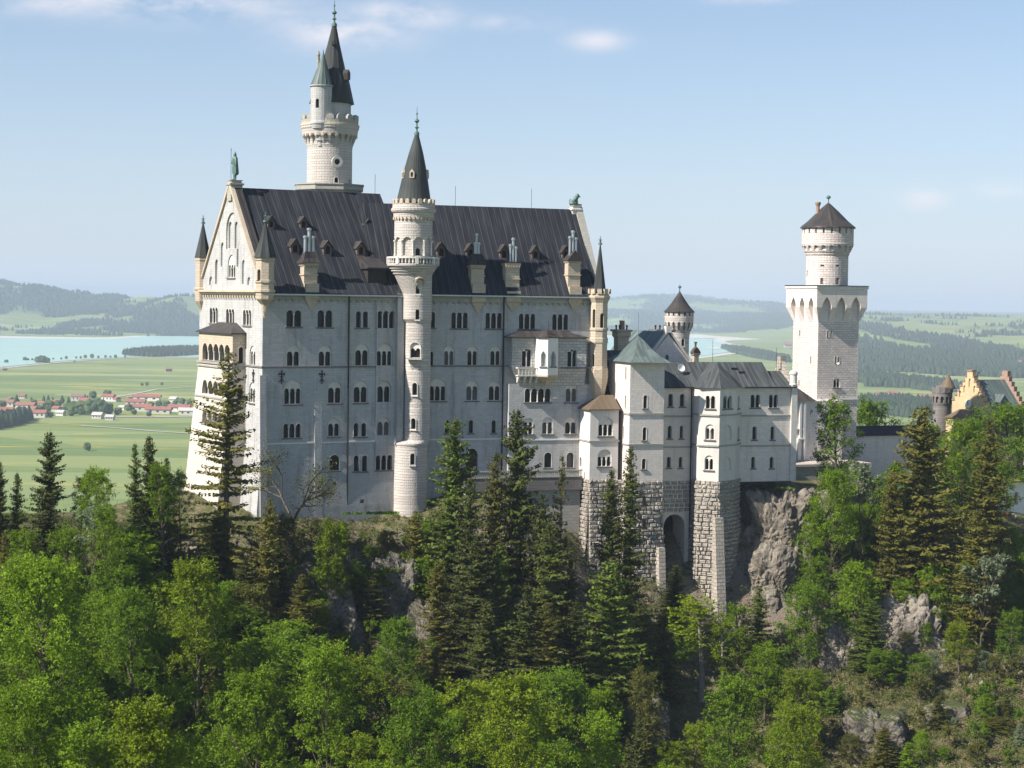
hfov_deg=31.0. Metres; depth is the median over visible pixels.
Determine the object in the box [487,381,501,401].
window
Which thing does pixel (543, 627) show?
spruce tree
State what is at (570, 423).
window
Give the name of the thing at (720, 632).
broadleaf tree
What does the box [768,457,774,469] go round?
window
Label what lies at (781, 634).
shrub
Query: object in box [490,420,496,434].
window
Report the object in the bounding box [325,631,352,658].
shrub
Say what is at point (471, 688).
broadleaf tree
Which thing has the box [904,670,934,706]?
shrub
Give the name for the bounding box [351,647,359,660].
shrub
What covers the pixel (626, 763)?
spruce tree
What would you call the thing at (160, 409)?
house
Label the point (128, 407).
tree
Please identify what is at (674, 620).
broadleaf tree
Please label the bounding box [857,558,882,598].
broadleaf tree
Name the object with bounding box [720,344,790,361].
woods
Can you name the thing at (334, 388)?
window
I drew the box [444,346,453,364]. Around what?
window
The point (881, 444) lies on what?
gallery
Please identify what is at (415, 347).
window
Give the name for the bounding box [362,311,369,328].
window
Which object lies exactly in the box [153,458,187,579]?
spruce tree
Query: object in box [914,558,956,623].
broadleaf tree
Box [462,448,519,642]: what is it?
spruce tree
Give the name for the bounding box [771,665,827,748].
broadleaf tree
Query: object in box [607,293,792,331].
woods
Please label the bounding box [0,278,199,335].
woods
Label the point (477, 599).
spruce tree
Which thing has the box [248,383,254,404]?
window
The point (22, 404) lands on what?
house
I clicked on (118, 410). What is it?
tree
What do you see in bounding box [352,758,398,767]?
broadleaf tree
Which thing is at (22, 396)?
house
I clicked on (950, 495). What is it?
broadleaf tree
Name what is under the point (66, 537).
broadleaf tree
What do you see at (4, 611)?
broadleaf tree
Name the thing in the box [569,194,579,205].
statue
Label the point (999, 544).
broadleaf tree
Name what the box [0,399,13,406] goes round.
house
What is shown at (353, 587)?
shrub
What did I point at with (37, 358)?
tree
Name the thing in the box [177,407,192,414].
house
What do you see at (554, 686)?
broadleaf tree
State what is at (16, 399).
fir tree
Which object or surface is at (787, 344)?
house
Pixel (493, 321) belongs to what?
window
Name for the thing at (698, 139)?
sky
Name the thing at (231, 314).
window
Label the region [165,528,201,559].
rock outcrop
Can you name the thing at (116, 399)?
house
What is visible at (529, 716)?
broadleaf tree
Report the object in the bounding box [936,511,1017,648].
spruce tree
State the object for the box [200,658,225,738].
spruce tree
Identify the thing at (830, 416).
broadleaf tree
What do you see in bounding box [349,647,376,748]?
spruce tree
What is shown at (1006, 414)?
broadleaf tree
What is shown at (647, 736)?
spruce tree
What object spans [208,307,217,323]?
window
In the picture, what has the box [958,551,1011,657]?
broadleaf tree
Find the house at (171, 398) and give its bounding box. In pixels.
[168,396,179,401]
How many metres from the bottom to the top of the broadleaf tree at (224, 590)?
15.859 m
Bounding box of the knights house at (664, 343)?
[610,320,691,361]
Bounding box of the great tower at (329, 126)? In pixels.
[294,0,363,192]
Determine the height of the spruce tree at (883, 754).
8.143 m
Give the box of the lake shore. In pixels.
[0,334,754,368]
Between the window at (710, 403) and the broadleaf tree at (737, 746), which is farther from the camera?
the window at (710, 403)
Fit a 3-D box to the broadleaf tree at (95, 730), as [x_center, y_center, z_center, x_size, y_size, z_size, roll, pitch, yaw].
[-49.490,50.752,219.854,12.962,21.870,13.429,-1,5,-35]
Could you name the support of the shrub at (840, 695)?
on the hillside
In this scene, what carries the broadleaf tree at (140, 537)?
on the hillside
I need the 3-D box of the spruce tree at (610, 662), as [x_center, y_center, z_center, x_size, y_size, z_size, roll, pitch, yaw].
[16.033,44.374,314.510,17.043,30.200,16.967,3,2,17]
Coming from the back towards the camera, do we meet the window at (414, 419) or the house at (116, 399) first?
the house at (116, 399)
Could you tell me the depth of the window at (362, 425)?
340.62 m
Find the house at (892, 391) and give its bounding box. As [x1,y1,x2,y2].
[886,390,898,393]
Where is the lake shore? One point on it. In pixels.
(720, 339)
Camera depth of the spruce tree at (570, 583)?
319.65 m
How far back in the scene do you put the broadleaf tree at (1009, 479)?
396.16 m
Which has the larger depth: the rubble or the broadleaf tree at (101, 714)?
the rubble
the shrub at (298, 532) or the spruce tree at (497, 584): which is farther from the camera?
the shrub at (298, 532)
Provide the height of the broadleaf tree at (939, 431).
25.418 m
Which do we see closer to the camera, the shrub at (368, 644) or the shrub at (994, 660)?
the shrub at (368, 644)
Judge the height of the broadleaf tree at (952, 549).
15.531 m
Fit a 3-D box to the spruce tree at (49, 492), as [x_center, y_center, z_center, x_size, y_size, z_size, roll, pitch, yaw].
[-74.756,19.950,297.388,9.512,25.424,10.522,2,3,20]
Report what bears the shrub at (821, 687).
on the hillside
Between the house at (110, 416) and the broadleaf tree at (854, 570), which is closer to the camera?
the broadleaf tree at (854, 570)
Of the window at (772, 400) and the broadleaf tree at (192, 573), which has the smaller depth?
the broadleaf tree at (192, 573)
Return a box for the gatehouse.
[945,370,1023,483]
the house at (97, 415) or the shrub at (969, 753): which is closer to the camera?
the shrub at (969, 753)
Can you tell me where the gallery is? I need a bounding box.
[856,425,936,486]
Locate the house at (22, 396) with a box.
[18,394,26,398]
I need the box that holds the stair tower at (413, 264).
[386,113,439,516]
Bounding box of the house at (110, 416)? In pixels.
[105,414,115,419]
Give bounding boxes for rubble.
[161,534,1023,767]
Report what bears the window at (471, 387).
in the palace
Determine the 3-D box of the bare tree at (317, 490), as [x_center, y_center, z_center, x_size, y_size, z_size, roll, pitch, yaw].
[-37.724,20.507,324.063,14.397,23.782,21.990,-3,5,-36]
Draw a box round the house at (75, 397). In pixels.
[71,393,85,400]
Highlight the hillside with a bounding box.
[1,480,1023,767]
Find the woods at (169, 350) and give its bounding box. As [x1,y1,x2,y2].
[121,344,198,356]
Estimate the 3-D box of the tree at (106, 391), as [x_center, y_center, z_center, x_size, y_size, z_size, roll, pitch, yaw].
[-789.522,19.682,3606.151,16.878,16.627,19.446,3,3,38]
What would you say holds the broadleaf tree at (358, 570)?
on the hillside
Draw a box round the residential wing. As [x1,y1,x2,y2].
[577,312,797,623]
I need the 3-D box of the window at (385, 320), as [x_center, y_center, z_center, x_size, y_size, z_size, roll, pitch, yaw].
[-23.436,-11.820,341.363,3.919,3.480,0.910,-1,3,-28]
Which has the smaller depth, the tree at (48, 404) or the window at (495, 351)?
the window at (495, 351)
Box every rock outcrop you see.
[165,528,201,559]
[292,549,363,643]
[369,551,539,666]
[618,686,673,749]
[740,483,843,613]
[816,621,859,672]
[840,700,969,765]
[866,593,947,657]
[924,580,990,630]
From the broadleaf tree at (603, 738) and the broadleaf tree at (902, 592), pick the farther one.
the broadleaf tree at (902, 592)
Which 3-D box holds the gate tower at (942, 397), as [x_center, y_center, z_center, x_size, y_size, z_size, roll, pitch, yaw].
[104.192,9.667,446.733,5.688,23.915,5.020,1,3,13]
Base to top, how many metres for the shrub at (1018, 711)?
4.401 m
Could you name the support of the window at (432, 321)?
in the palace
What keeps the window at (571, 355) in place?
in the palace
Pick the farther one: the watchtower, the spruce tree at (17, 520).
the watchtower
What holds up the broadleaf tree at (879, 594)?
on the hillside
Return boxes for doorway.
[796,438,805,459]
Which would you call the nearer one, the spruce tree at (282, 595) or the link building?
the spruce tree at (282, 595)
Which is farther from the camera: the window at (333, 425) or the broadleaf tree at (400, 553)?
the window at (333, 425)
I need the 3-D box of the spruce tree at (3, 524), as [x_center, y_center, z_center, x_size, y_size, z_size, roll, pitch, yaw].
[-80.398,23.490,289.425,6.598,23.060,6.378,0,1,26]
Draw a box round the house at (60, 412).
[55,410,65,415]
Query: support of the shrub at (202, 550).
on the hillside
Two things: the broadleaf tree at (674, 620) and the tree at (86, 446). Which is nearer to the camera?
the broadleaf tree at (674, 620)
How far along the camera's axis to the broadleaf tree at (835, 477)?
350.88 m
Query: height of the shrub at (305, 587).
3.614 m
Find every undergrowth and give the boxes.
[2,492,671,542]
[3,488,1023,767]
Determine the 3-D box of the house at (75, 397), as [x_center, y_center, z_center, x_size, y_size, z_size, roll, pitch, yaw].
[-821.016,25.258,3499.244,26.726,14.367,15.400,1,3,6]
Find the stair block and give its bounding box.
[796,389,842,460]
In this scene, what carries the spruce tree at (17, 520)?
on the hillside
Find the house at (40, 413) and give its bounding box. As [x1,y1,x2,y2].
[31,409,48,417]
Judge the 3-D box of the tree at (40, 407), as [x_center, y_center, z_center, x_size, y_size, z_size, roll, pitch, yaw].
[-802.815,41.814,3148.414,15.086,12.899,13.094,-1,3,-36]
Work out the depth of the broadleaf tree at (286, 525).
319.39 m
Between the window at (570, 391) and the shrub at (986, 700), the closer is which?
the shrub at (986, 700)
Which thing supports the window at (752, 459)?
in the residential wing
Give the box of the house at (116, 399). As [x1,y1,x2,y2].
[112,396,120,401]
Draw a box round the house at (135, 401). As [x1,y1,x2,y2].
[124,398,146,404]
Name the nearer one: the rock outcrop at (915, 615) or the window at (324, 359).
the window at (324, 359)
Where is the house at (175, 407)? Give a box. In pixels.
[167,404,191,411]
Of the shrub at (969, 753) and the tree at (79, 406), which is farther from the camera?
the tree at (79, 406)
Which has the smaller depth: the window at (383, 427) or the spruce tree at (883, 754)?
the spruce tree at (883, 754)
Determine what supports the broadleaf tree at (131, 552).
on the hillside
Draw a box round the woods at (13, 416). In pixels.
[0,405,33,428]
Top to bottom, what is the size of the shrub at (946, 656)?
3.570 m
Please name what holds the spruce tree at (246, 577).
on the hillside
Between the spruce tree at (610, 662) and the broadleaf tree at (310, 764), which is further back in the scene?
the spruce tree at (610, 662)
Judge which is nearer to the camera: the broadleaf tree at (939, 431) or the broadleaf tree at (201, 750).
the broadleaf tree at (201, 750)
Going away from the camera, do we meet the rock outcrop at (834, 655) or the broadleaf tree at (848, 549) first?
the rock outcrop at (834, 655)
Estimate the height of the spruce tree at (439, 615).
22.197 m
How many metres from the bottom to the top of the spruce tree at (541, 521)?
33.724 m
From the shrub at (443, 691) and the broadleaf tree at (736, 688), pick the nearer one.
the broadleaf tree at (736, 688)
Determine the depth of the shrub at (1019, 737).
308.36 m
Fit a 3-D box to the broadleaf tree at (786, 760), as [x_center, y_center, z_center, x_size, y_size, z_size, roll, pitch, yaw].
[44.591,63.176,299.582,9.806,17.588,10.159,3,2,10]
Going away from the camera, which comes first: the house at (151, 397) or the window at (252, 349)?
the window at (252, 349)
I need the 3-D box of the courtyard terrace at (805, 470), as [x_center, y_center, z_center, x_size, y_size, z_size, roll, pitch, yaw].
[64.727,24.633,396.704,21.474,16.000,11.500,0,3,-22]
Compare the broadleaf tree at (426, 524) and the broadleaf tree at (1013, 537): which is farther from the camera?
the broadleaf tree at (1013, 537)
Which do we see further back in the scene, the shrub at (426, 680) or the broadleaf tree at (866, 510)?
the broadleaf tree at (866, 510)
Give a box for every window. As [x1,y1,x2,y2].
[201,343,229,362]
[201,412,230,425]
[202,379,225,394]
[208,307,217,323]
[226,255,235,278]
[226,308,233,322]
[238,347,244,363]
[242,309,251,326]
[248,346,254,366]
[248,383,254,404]
[282,423,301,439]
[283,380,302,405]
[285,310,302,327]
[287,345,299,365]
[316,310,333,328]
[318,345,330,365]
[326,381,342,404]
[327,419,341,437]
[328,454,340,471]
[352,381,368,403]
[352,423,359,437]
[352,455,360,472]
[355,311,361,328]
[355,344,367,365]
[360,423,367,437]
[361,455,368,472]
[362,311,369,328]
[375,455,392,471]
[376,311,392,328]
[377,343,391,365]
[377,381,389,402]
[377,418,389,435]
[409,342,420,357]
[409,418,416,430]
[409,453,415,466]
[411,382,417,396]
[414,309,419,320]
[430,379,447,402]
[431,312,436,328]
[443,420,449,434]
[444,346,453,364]
[450,312,468,329]
[464,381,479,401]
[466,448,477,469]
[467,346,476,364]
[467,420,474,434]
[484,312,502,329]
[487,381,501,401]
[490,346,499,364]
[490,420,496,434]
[517,313,536,329]
[520,348,532,367]
[523,388,551,403]
[523,418,534,434]
[539,352,546,367]
[541,417,554,434]
[543,452,552,468]
[550,352,556,367]
[552,314,569,330]
[564,386,578,403]
[564,417,577,434]
[565,452,574,468]
[566,349,578,367]
[596,449,612,467]
[597,417,613,437]
[641,427,647,441]
[641,458,646,470]
[642,395,648,409]
[666,457,671,468]
[667,394,673,407]
[667,425,672,439]
[678,425,684,439]
[678,457,683,468]
[679,394,685,407]
[703,456,714,471]
[704,395,715,409]
[704,424,715,440]
[722,395,732,409]
[749,394,760,408]
[750,457,756,469]
[751,426,757,440]
[768,394,778,408]
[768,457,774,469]
[769,426,775,440]
[832,378,840,388]
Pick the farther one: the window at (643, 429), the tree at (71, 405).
the tree at (71, 405)
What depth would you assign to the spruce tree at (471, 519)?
318.52 m
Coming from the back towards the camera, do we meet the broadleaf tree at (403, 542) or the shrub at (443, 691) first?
the broadleaf tree at (403, 542)
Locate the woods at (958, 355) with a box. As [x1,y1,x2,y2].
[857,311,1023,418]
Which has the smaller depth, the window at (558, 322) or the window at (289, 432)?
the window at (289, 432)
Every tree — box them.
[0,400,6,406]
[0,462,16,589]
[0,527,43,599]
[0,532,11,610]
[0,546,108,767]
[0,550,55,659]
[0,589,11,653]
[0,590,55,718]
[0,627,67,750]
[0,674,77,767]
[0,681,77,767]
[0,749,49,767]
[2,473,30,556]
[2,715,67,767]
[13,394,19,406]
[15,637,117,767]
[22,432,81,578]
[34,356,40,361]
[37,405,44,409]
[39,355,45,361]
[41,522,91,615]
[42,400,54,410]
[44,580,89,656]
[46,611,63,729]
[48,716,132,767]
[54,400,61,405]
[56,711,119,767]
[63,403,68,409]
[67,401,76,413]
[67,409,74,415]
[69,475,93,574]
[69,587,168,728]
[70,561,151,673]
[71,692,203,767]
[73,496,111,599]
[73,637,149,753]
[75,400,85,414]
[75,464,118,571]
[81,500,126,585]
[82,534,167,620]
[83,399,97,413]
[83,442,90,450]
[83,695,127,767]
[88,391,96,397]
[94,583,172,732]
[95,399,108,412]
[96,524,167,595]
[103,390,110,393]
[105,738,184,767]
[106,403,113,413]
[114,407,121,414]
[121,444,154,580]
[124,403,131,410]
[128,434,174,574]
[138,620,157,697]
[139,668,219,766]
[140,569,185,639]
[144,459,180,574]
[145,615,207,725]
[147,589,242,720]
[151,554,253,744]
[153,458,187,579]
[155,400,161,405]
[162,400,170,405]
[165,348,286,586]
[165,564,201,625]
[167,730,238,767]
[168,466,195,560]
[179,398,185,403]
[187,581,237,675]
[193,509,243,584]
[193,675,269,767]
[198,546,223,594]
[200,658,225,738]
[200,726,250,767]
[202,660,303,767]
[205,631,294,766]
[208,580,252,668]
[215,581,298,672]
[215,601,274,685]
[218,654,260,733]
[227,559,279,650]
[246,434,344,561]
[247,617,316,710]
[253,498,287,635]
[254,681,287,767]
[257,619,344,766]
[265,756,317,767]
[268,542,297,621]
[272,509,307,581]
[275,573,322,643]
[281,698,340,767]
[283,637,345,726]
[285,635,372,767]
[304,598,336,641]
[305,559,335,589]
[312,517,360,599]
[314,547,341,579]
[315,649,397,766]
[321,730,375,767]
[334,567,346,584]
[345,560,370,596]
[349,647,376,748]
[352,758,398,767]
[356,570,391,635]
[358,670,431,764]
[361,545,370,555]
[361,572,382,604]
[366,612,438,711]
[366,688,463,767]
[366,730,407,767]
[368,546,382,558]
[370,564,400,591]
[384,549,406,558]
[389,678,442,760]
[399,554,432,600]
[401,510,428,598]
[402,529,412,549]
[402,534,428,554]
[410,527,438,559]
[410,558,464,684]
[411,558,447,597]
[414,568,430,601]
[415,418,486,610]
[417,563,447,598]
[417,706,477,767]
[420,522,437,544]
[425,517,457,557]
[426,576,459,603]
[427,642,444,710]
[430,730,446,767]
[431,676,501,767]
[440,535,507,702]
[444,478,488,664]
[449,664,573,767]
[451,600,511,719]
[460,724,531,767]
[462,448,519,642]
[462,680,498,756]
[470,540,521,689]
[481,409,560,666]
[482,694,553,766]
[483,585,551,744]
[505,661,595,767]
[510,736,594,767]
[516,492,558,663]
[516,523,589,674]
[523,602,567,740]
[545,456,577,640]
[550,664,593,767]
[553,600,609,732]
[556,702,613,767]
[557,559,591,673]
[567,558,656,731]
[567,707,625,767]
[574,683,623,757]
[582,470,637,656]
[599,446,660,651]
[616,601,674,699]
[618,661,670,765]
[619,739,634,767]
[620,634,664,689]
[629,712,647,767]
[639,700,654,767]
[645,627,688,706]
[648,760,682,767]
[649,565,695,633]
[652,606,695,669]
[653,739,685,767]
[664,594,743,702]
[673,720,714,767]
[699,671,769,767]
[704,614,748,715]
[707,730,766,767]
[719,600,764,665]
[731,639,793,725]
[733,587,786,669]
[758,702,827,767]
[759,719,816,767]
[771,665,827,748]
[774,578,841,668]
[790,511,827,581]
[795,555,838,631]
[803,467,861,620]
[808,740,828,767]
[810,389,866,493]
[823,503,874,561]
[826,497,845,567]
[826,559,884,635]
[842,600,898,678]
[843,462,882,588]
[845,503,882,556]
[850,474,884,536]
[850,583,892,627]
[856,727,902,767]
[857,393,903,425]
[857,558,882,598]
[862,647,903,686]
[865,472,915,599]
[868,402,978,614]
[873,462,912,551]
[888,576,918,606]
[892,544,904,602]
[893,492,917,563]
[903,652,935,692]
[909,423,948,500]
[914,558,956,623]
[929,498,962,568]
[934,414,987,544]
[934,455,966,514]
[934,479,966,517]
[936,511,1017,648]
[940,559,989,626]
[940,621,980,674]
[946,504,971,543]
[948,555,979,578]
[951,419,1023,622]
[958,481,980,522]
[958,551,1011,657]
[963,400,1023,483]
[964,537,1008,574]
[975,456,1023,515]
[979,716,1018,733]
[984,567,1015,633]
[985,456,1014,504]
[993,607,1023,667]
[995,525,1023,579]
[1007,551,1023,615]
[1012,553,1023,619]
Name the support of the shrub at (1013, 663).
on the hillside
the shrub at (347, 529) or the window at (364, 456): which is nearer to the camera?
the shrub at (347, 529)
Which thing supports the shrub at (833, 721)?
on the hillside
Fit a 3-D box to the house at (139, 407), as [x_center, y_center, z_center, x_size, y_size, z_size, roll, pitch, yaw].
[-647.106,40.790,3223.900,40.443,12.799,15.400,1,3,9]
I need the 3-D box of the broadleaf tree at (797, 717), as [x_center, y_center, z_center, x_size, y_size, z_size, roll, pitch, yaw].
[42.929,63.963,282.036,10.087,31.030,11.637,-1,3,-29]
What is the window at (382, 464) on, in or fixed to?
in the palace
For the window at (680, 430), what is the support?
in the residential wing
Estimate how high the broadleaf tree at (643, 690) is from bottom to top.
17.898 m
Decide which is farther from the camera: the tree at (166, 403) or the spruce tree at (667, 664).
the tree at (166, 403)
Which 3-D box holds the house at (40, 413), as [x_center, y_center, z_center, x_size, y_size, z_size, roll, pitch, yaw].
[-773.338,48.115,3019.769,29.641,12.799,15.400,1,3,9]
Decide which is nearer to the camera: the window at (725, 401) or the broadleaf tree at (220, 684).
the broadleaf tree at (220, 684)
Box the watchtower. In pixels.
[785,195,868,459]
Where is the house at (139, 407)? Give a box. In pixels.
[130,403,152,410]
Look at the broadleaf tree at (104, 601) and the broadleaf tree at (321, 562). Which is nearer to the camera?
the broadleaf tree at (104, 601)
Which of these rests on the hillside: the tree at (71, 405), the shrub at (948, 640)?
the shrub at (948, 640)
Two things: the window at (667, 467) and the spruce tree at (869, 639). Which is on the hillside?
the spruce tree at (869, 639)
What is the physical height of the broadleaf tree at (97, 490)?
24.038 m
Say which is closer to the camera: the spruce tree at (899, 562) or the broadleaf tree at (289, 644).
the broadleaf tree at (289, 644)
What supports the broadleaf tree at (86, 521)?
on the hillside
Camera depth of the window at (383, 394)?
342.12 m
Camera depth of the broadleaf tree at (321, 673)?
289.66 m
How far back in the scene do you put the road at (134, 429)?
2763.24 m
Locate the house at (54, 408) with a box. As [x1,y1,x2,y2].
[51,406,62,411]
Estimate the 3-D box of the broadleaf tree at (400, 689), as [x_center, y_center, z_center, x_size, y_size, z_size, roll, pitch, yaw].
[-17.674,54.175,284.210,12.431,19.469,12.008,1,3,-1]
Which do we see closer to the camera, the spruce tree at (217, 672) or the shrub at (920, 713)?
the spruce tree at (217, 672)
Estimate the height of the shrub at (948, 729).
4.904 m
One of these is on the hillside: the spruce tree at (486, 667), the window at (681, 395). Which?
the spruce tree at (486, 667)
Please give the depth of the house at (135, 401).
3375.67 m
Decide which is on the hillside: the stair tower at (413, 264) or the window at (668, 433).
the stair tower at (413, 264)
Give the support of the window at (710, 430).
in the residential wing
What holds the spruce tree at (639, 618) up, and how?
on the hillside
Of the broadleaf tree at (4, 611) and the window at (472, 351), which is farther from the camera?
the window at (472, 351)
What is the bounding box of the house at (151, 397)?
[132,394,161,400]
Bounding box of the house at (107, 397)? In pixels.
[101,394,115,400]
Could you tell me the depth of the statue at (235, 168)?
344.00 m
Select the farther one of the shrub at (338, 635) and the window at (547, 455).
the window at (547, 455)
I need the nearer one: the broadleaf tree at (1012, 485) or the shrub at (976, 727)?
the shrub at (976, 727)
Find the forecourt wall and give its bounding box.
[985,479,1023,513]
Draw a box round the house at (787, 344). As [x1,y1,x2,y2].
[783,342,791,347]
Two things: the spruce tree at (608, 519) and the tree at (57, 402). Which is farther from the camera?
the tree at (57, 402)
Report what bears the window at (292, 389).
in the palace
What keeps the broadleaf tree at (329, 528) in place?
on the hillside
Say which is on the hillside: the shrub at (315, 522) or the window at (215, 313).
the shrub at (315, 522)
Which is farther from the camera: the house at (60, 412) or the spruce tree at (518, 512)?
the house at (60, 412)
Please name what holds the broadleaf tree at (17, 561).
on the hillside
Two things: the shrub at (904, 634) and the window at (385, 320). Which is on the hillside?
the shrub at (904, 634)
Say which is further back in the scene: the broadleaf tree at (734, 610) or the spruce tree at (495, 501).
the broadleaf tree at (734, 610)
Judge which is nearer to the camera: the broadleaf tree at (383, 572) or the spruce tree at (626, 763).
the spruce tree at (626, 763)
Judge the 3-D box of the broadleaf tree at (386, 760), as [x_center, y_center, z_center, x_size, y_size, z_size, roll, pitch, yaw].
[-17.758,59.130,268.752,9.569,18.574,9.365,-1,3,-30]
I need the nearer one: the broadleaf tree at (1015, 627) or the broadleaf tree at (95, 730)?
the broadleaf tree at (95, 730)
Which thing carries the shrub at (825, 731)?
on the hillside
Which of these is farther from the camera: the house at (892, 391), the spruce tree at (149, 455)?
the house at (892, 391)
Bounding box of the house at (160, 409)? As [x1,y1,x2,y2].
[144,406,172,413]
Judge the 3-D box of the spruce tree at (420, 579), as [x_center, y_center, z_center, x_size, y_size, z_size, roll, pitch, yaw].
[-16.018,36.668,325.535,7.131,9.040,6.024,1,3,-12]
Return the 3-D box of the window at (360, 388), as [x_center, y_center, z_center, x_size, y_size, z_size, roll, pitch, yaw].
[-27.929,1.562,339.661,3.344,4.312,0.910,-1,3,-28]
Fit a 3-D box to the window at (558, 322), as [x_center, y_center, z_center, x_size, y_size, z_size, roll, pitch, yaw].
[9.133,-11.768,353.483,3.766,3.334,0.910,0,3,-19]
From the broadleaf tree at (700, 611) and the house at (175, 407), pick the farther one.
the house at (175, 407)
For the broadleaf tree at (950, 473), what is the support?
on the hillside
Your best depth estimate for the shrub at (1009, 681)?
326.01 m
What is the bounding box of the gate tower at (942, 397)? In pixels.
[932,375,955,467]
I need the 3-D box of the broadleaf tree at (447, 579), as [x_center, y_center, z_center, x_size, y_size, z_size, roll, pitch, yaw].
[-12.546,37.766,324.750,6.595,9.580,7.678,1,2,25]
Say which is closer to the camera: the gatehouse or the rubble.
the rubble
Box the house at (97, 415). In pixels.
[91,412,104,418]
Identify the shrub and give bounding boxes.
[164,516,187,542]
[181,524,188,537]
[196,523,207,538]
[197,549,213,560]
[246,541,259,561]
[286,589,307,609]
[290,528,302,540]
[297,580,311,595]
[306,525,324,543]
[307,595,318,619]
[311,615,329,634]
[312,519,320,527]
[313,533,332,548]
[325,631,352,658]
[331,618,349,648]
[336,522,352,545]
[347,567,361,595]
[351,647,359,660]
[353,594,364,608]
[363,619,378,640]
[363,639,376,657]
[374,528,400,554]
[376,663,400,683]
[378,618,396,639]
[413,672,439,687]
[436,678,456,708]
[440,673,453,691]
[748,737,772,760]
[771,693,794,718]
[773,621,790,644]
[796,656,809,668]
[804,668,829,700]
[810,650,817,665]
[810,759,828,767]
[815,721,828,740]
[821,686,841,716]
[828,719,838,733]
[835,683,846,708]
[835,732,865,765]
[845,651,858,671]
[853,688,869,707]
[858,671,874,693]
[886,649,904,672]
[897,707,906,720]
[898,631,912,649]
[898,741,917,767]
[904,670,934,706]
[909,728,933,767]
[910,707,928,730]
[919,622,934,644]
[924,696,952,732]
[925,650,944,681]
[935,746,952,763]
[939,723,959,750]
[940,643,952,657]
[942,627,961,645]
[946,716,958,727]
[957,676,973,701]
[963,719,987,742]
[965,679,999,713]
[966,739,988,767]
[966,743,979,759]
[972,644,984,663]
[972,695,997,718]
[976,650,992,672]
[980,719,990,740]
[985,671,1004,693]
[986,654,1004,674]
[998,694,1014,719]
[1000,656,1020,678]
[1001,749,1013,763]
[1005,678,1016,691]
[1010,723,1023,747]
[1013,708,1023,723]
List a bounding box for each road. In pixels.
[81,425,182,432]
[116,416,191,416]
[117,386,193,396]
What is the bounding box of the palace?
[184,180,610,520]
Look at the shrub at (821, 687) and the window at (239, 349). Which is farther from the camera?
the window at (239, 349)
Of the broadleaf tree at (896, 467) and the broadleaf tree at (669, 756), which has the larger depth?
the broadleaf tree at (896, 467)
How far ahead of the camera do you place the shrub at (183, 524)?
322.31 m
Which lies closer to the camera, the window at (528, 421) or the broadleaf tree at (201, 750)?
the broadleaf tree at (201, 750)
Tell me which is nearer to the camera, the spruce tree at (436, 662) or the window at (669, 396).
the spruce tree at (436, 662)
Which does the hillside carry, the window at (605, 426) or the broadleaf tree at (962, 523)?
the broadleaf tree at (962, 523)
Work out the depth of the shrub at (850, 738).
312.04 m
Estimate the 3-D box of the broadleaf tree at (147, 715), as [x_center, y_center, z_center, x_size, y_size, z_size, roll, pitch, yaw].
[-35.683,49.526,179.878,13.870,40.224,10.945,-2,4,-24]
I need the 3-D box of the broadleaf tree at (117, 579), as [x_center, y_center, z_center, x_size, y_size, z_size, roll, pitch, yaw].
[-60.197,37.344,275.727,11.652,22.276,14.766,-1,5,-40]
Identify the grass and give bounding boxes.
[341,511,398,514]
[776,486,795,490]
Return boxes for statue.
[231,149,238,179]
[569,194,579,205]
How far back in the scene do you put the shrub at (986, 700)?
315.98 m
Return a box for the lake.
[0,336,727,366]
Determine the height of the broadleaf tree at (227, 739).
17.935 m
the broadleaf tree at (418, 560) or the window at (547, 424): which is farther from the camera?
the window at (547, 424)
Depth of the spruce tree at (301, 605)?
306.54 m
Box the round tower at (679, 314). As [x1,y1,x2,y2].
[664,285,694,355]
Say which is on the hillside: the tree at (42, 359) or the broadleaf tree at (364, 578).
the broadleaf tree at (364, 578)
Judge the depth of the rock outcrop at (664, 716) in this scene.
314.00 m
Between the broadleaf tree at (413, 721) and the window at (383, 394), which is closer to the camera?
the broadleaf tree at (413, 721)
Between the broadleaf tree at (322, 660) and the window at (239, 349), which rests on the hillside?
the broadleaf tree at (322, 660)
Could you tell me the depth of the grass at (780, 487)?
360.89 m
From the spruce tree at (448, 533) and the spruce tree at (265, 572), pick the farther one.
the spruce tree at (448, 533)
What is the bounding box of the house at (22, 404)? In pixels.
[14,402,37,407]
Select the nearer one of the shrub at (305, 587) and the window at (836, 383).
the shrub at (305, 587)
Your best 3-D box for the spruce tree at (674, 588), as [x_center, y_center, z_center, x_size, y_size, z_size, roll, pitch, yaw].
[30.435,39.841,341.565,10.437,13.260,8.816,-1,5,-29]
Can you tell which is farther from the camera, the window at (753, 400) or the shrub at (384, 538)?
the window at (753, 400)
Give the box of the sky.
[0,0,1023,311]
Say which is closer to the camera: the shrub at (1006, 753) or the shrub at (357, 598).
the shrub at (1006, 753)
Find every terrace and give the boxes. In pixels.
[461,469,582,539]
[796,458,871,482]
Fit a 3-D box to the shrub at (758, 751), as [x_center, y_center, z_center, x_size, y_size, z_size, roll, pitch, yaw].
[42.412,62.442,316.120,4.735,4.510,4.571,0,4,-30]
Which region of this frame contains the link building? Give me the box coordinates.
[605,350,620,394]

